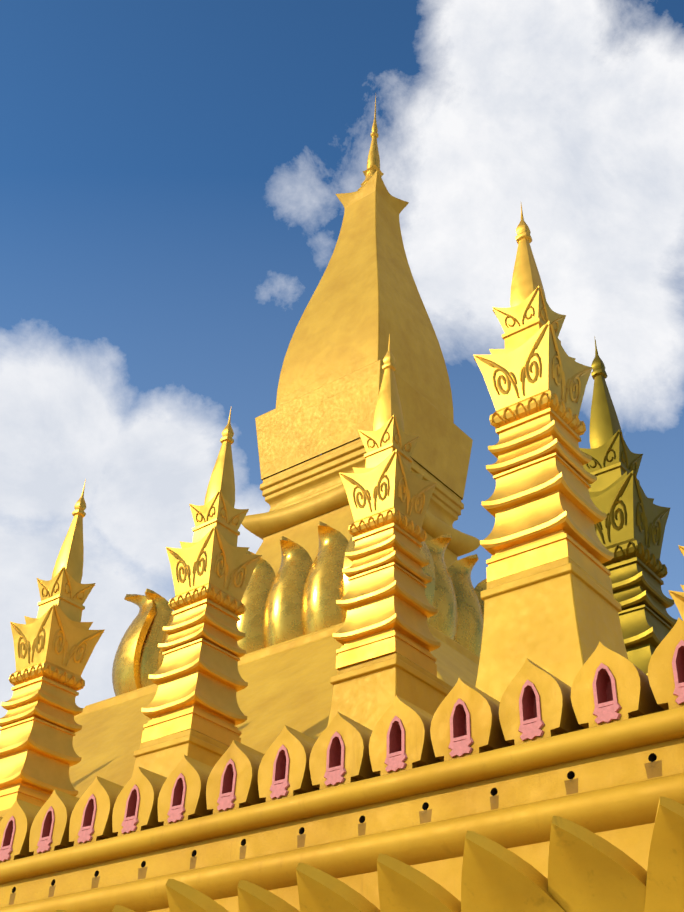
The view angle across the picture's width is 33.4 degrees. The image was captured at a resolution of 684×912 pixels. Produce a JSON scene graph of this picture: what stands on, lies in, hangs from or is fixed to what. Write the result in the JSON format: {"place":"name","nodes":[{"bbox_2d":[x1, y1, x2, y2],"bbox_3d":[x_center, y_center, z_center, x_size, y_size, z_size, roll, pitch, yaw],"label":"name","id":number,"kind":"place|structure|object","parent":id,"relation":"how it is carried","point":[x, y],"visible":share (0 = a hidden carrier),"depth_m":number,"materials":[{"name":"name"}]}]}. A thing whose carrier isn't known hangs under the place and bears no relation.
{"place":"outdoors","nodes":[
{"label":"outdoors","id":0,"kind":"place"},
{"bbox_2d":[140,589,172,687],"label":"lotus petal","id":1,"kind":"object","parent":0,"point":[149,656],"visible":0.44,"depth_m":45.92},
{"bbox_2d":[0,0,683,732],"label":"sky","id":2,"kind":"structure","parent":0,"point":[172,172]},
{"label":"bowl","id":3,"kind":"object","parent":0,"visible":0},
{"bbox_2d":[158,615,173,668],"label":"lotus petal","id":4,"kind":"object","parent":3,"relation":"attached to","point":[165,638],"visible":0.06,"depth_m":45.09,"materials":[{"name":"gold metal"}]},
{"bbox_2d":[302,521,348,634],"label":"lotus petal","id":5,"kind":"object","parent":3,"relation":"attached to","point":[322,594],"visible":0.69,"depth_m":41.02,"materials":[{"name":"gold metal"}]},
{"bbox_2d":[342,575,346,621],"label":"lotus petal","id":6,"kind":"object","parent":3,"relation":"attached to","point":[343,611],"depth_m":40.19,"materials":[{"name":"gold metal"}]},
{"bbox_2d":[426,534,457,640],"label":"lotus petal","id":7,"kind":"object","parent":3,"relation":"attached to","point":[444,620],"visible":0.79,"depth_m":41.31,"materials":[{"name":"gold metal"}]},
{"bbox_2d":[448,554,483,656],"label":"lotus petal","id":8,"kind":"object","parent":3,"relation":"attached to","point":[470,626],"visible":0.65,"depth_m":42.57,"materials":[{"name":"gold metal"}]},
{"bbox_2d":[474,578,486,617],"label":"lotus petal","id":9,"kind":"object","parent":3,"relation":"attached to","point":[480,586],"depth_m":44.85,"materials":[{"name":"gold metal"}]},
{"label":"ground","id":10,"kind":"structure","parent":0,"visible":0},
{"bbox_2d":[0,706,683,911],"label":"parapet wall","id":11,"kind":"structure","parent":10,"relation":"on","point":[612,783],"depth_m":9.40,"materials":[{"name":"gold metal"}]},
{"bbox_2d":[0,799,41,862],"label":"merlon","id":12,"kind":"object","parent":11,"relation":"on","point":[16,821],"visible":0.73,"depth_m":12.70,"materials":[{"name":"gold metal"}]},
{"bbox_2d":[29,789,79,855],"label":"merlon","id":13,"kind":"object","parent":11,"relation":"on","point":[49,830],"visible":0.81,"depth_m":12.37,"materials":[{"name":"gold metal"}]},
{"bbox_2d":[69,776,123,845],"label":"merlon","id":14,"kind":"object","parent":11,"relation":"on","point":[91,817],"visible":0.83,"depth_m":12.03,"materials":[{"name":"gold metal"}]},
{"bbox_2d":[112,905,134,911],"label":"petal","id":15,"kind":"object","parent":11,"relation":"attached to","point":[118,908],"visible":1,"depth_m":9.41,"materials":[{"name":"gold metal"}]},
{"bbox_2d":[112,767,166,835],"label":"merlon","id":16,"kind":"object","parent":11,"relation":"on","point":[135,809],"visible":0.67,"depth_m":11.67,"materials":[{"name":"gold metal"}]},
{"bbox_2d":[157,755,212,825],"bbox_3d":[-1.359,3.527,11.600,0.603,0.744,0.870,-23,-43,32],"label":"merlon","id":17,"kind":"object","parent":11,"relation":"on","point":[182,796],"visible":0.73,"depth_m":11.32,"materials":[{"name":"gold metal"}]},
{"bbox_2d":[165,879,228,911],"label":"petal","id":18,"kind":"object","parent":11,"relation":"attached to","point":[182,897],"visible":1,"depth_m":9.04,"materials":[{"name":"gold metal"}]},
{"bbox_2d":[206,740,265,813],"bbox_3d":[-0.832,3.294,11.246,0.598,0.756,0.870,-22,-42,32],"label":"merlon","id":19,"kind":"object","parent":11,"relation":"on","point":[232,782],"visible":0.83,"depth_m":10.96,"materials":[{"name":"gold metal"}]},
{"bbox_2d":[237,880,299,911],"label":"petal","id":20,"kind":"object","parent":11,"relation":"attached to","point":[252,897],"visible":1,"depth_m":8.67,"materials":[{"name":"gold metal"}]},
{"bbox_2d":[258,725,319,801],"bbox_3d":[-0.298,3.070,10.899,0.605,0.768,0.870,-24,-43,33],"label":"merlon","id":21,"kind":"object","parent":11,"relation":"on","point":[284,771],"visible":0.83,"depth_m":10.62,"materials":[{"name":"gold metal"}]},
{"bbox_2d":[296,863,379,911],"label":"petal","id":22,"kind":"object","parent":11,"relation":"attached to","point":[319,890],"visible":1,"depth_m":8.30,"materials":[{"name":"gold metal"}]},
{"bbox_2d":[309,711,379,789],"bbox_3d":[0.197,2.856,10.553,0.617,0.749,0.870,-22,-42,30],"label":"merlon","id":23,"kind":"object","parent":11,"relation":"on","point":[339,754],"visible":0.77,"depth_m":10.26,"materials":[{"name":"gold metal"}]},
{"bbox_2d":[369,695,442,775],"bbox_3d":[0.732,2.631,10.204,0.604,0.756,0.870,-24,-43,32],"label":"merlon","id":24,"kind":"object","parent":11,"relation":"on","point":[400,738],"visible":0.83,"depth_m":9.91,"materials":[{"name":"gold metal"}]},
{"bbox_2d":[377,854,460,911],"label":"petal","id":25,"kind":"object","parent":11,"relation":"attached to","point":[403,887],"visible":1,"depth_m":7.97,"materials":[{"name":"gold metal"}]},
{"bbox_2d":[430,677,511,760],"bbox_3d":[1.255,2.409,9.860,0.621,0.762,0.870,-23,-42,32],"label":"merlon","id":26,"kind":"object","parent":11,"relation":"on","point":[465,721],"visible":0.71,"depth_m":9.56,"materials":[{"name":"gold metal"}]},
{"bbox_2d":[461,831,565,911],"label":"petal","id":27,"kind":"object","parent":11,"relation":"attached to","point":[496,877],"visible":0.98,"depth_m":7.57,"materials":[{"name":"gold metal"}]},
{"bbox_2d":[499,658,584,744],"bbox_3d":[1.783,2.179,9.501,0.597,0.767,0.870,-24,-43,32],"label":"merlon","id":28,"kind":"object","parent":11,"relation":"on","point":[535,703],"visible":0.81,"depth_m":9.20,"materials":[{"name":"gold metal"}]},
{"bbox_2d":[548,816,646,911],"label":"petal","id":29,"kind":"object","parent":11,"relation":"attached to","point":[589,871],"visible":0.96,"depth_m":7.27,"materials":[{"name":"gold metal"}]},
{"bbox_2d":[571,641,664,728],"bbox_3d":[2.303,1.982,9.161,0.597,0.750,0.870,-23,-43,31],"label":"merlon","id":30,"kind":"object","parent":11,"relation":"on","point":[609,686],"visible":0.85,"depth_m":8.86,"materials":[{"name":"gold metal"}]},
{"bbox_2d":[644,797,683,911],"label":"petal","id":31,"kind":"object","parent":11,"relation":"attached to","point":[665,883],"visible":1,"depth_m":6.99,"materials":[{"name":"gold metal"}]},
{"bbox_2d":[648,617,683,709],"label":"merlon","id":32,"kind":"object","parent":11,"relation":"on","point":[666,672],"visible":0.98,"depth_m":8.62,"materials":[{"name":"gold metal"}]},
{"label":"second terrace","id":33,"kind":"structure","parent":10,"relation":"on","visible":0},
{"bbox_2d":[0,809,9,816],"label":"plinth","id":34,"kind":"structure","parent":33,"relation":"on","point":[3,813],"depth_m":25.08,"materials":[{"name":"gold metal"}]},
{"bbox_2d":[0,479,104,810],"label":"stupa","id":35,"kind":"object","parent":34,"relation":"on","point":[56,640],"visible":0.98,"depth_m":27.31,"materials":[{"name":"gold metal"}]},
{"bbox_2d":[132,729,229,777],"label":"plinth","id":36,"kind":"structure","parent":33,"relation":"on","point":[162,756],"depth_m":22.69,"materials":[{"name":"gold metal"}]},
{"bbox_2d":[141,409,261,745],"bbox_3d":[-2.952,2.371,26.069,1.603,8.928,1.595,-24,-43,32],"label":"stupa","id":37,"kind":"object","parent":36,"relation":"on","point":[197,679],"visible":1,"depth_m":24.69,"materials":[{"name":"gold metal"}]},
{"bbox_2d":[69,622,479,797],"bbox_3d":[0.241,17.133,42.021,40.400,14.900,40.400,-23,-42,32],"label":"stupa base","id":38,"kind":"object","parent":33,"relation":"on","point":[289,684],"visible":0.06,"depth_m":35.67,"materials":[{"name":"gold metal"}]},
{"bbox_2d":[112,594,156,695],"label":"lotus petal","id":39,"kind":"object","parent":38,"relation":"on","point":[126,672],"visible":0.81,"depth_m":45.80,"materials":[{"name":"gold metal"}]},
{"bbox_2d":[237,551,275,653],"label":"lotus petal","id":40,"kind":"object","parent":38,"relation":"on","point":[253,601],"visible":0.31,"depth_m":42.87,"materials":[{"name":"gold metal"}]},
{"bbox_2d":[263,536,312,647],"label":"lotus petal","id":41,"kind":"object","parent":38,"relation":"on","point":[282,621],"visible":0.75,"depth_m":42.01,"materials":[{"name":"gold metal"}]},
{"bbox_2d":[241,170,479,574],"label":"spire","id":42,"kind":"structure","parent":38,"relation":"on","point":[365,301],"depth_m":53.25,"materials":[{"name":"gold metal"}]},
{"bbox_2d":[358,97,383,190],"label":"finial","id":43,"kind":"object","parent":42,"relation":"on","point":[373,163],"visible":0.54,"depth_m":65.82,"materials":[{"name":"gold metal"}]},
{"bbox_2d":[344,535,434,623],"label":"lotus petal","id":44,"kind":"object","parent":38,"relation":"on","point":[429,568],"visible":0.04,"depth_m":40.09,"materials":[{"name":"gold metal"}]},
{"bbox_2d":[327,652,452,730],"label":"plinth","id":45,"kind":"structure","parent":33,"relation":"on","point":[365,693],"depth_m":20.33,"materials":[{"name":"gold metal"}]},
{"bbox_2d":[333,334,440,676],"bbox_3d":[0.950,0.619,23.446,1.490,8.280,1.489,-23,-42,31],"label":"stupa","id":46,"kind":"object","parent":45,"relation":"on","point":[386,605],"visible":1,"depth_m":22.16,"materials":[{"name":"gold metal"}]},
{"bbox_2d":[475,557,627,701],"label":"plinth","id":47,"kind":"structure","parent":33,"relation":"on","point":[559,619],"depth_m":16.55,"materials":[{"name":"gold metal"}]},
{"bbox_2d":[473,204,613,593],"bbox_3d":[3.373,-1.494,20.051,1.561,8.640,1.561,-23,-42,32],"label":"stupa","id":48,"kind":"object","parent":47,"relation":"on","point":[540,506],"visible":0.98,"depth_m":18.66,"materials":[{"name":"gold metal"}]},
{"bbox_3d":[5.216,6.815,18.856,3.103,4.540,3.103,-23,-42,32],"label":"plinth","id":49,"kind":"object","parent":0,"visible":0},
{"bbox_2d":[579,340,676,675],"bbox_3d":[5.481,1.132,22.848,1.691,9.360,1.691,-23,-42,32],"label":"stupa","id":50,"kind":"object","parent":49,"relation":"on","point":[630,529],"visible":0.54,"depth_m":21.96,"materials":[{"name":"gold metal"}]},
{"bbox_3d":[8.314,9.042,22.091,3.045,4.850,3.045,-23,-42,32],"label":"plinth","id":51,"kind":"object","parent":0,"visible":0},
{"bbox_2d":[669,545,683,620],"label":"stupa","id":52,"kind":"object","parent":51,"relation":"on","point":[677,597],"visible":1,"depth_m":25.91,"materials":[{"name":"gold metal"}]}
]}

